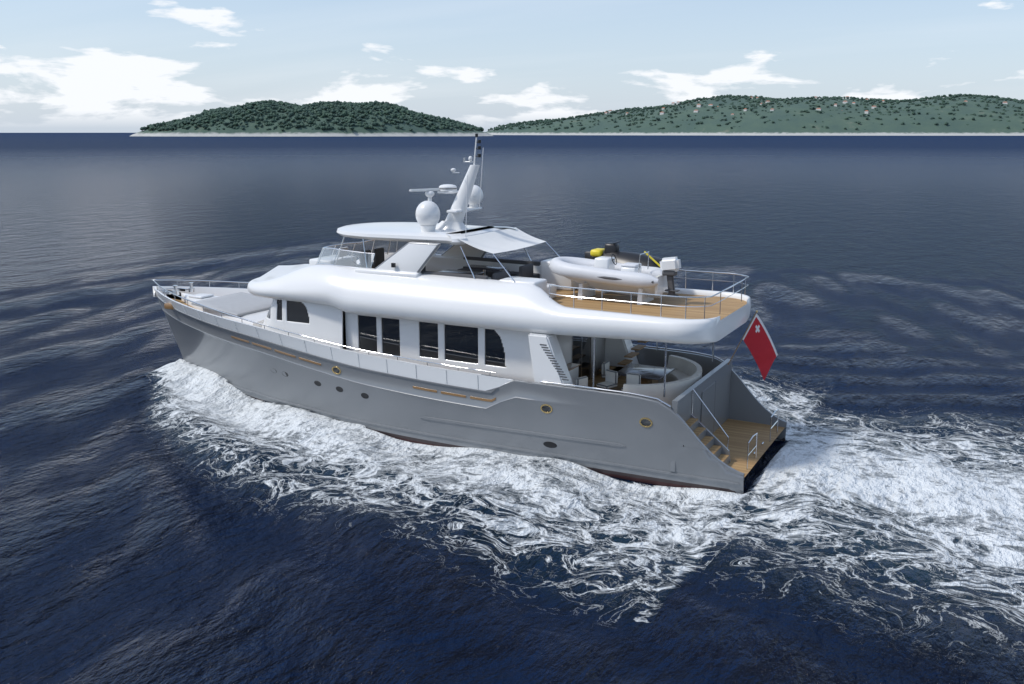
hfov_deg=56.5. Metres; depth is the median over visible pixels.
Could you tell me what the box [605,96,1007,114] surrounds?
houses
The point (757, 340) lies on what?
ensign flag
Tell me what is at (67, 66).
sky
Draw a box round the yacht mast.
[409,134,483,236]
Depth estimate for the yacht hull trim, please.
29.86 m
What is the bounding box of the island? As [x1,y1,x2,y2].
[131,105,492,136]
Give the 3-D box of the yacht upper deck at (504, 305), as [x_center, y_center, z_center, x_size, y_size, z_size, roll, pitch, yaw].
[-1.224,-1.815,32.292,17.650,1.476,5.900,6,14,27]
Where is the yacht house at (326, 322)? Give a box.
[261,299,604,381]
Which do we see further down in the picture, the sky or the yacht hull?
the yacht hull
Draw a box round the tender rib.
[549,252,680,304]
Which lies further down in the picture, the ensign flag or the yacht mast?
the ensign flag
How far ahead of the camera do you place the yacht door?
31.23 m
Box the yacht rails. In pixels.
[153,270,778,469]
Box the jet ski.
[585,241,661,293]
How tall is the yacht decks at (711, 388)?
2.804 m
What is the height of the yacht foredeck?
2.083 m
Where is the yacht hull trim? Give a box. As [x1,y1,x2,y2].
[157,295,739,483]
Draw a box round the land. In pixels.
[486,97,1023,135]
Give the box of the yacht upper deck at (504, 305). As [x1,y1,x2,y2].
[247,253,750,343]
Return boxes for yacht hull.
[153,286,786,493]
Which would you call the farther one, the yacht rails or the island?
the island
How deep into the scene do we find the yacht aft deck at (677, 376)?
29.24 m
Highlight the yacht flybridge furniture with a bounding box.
[309,237,579,298]
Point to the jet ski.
(610, 249)
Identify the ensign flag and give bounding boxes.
[743,313,777,379]
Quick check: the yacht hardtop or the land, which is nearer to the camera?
the yacht hardtop
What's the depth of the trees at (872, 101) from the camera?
3253.78 m
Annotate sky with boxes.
[0,0,1023,132]
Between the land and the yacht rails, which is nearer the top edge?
the land
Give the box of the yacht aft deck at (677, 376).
[528,332,714,407]
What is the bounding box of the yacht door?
[571,336,591,379]
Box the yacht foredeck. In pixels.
[159,282,272,326]
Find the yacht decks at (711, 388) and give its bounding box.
[154,295,784,477]
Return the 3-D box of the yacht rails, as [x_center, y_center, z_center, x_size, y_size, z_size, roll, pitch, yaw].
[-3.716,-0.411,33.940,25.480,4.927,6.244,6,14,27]
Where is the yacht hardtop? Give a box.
[337,222,559,281]
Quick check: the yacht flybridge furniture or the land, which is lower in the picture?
the yacht flybridge furniture
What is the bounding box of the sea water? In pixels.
[0,133,1023,683]
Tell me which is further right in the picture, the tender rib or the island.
the tender rib
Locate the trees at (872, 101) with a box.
[488,94,1023,131]
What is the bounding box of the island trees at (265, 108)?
[140,100,483,130]
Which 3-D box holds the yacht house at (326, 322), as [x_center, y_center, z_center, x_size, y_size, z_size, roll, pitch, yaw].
[-3.561,-0.395,33.860,12.930,2.530,5.186,6,14,27]

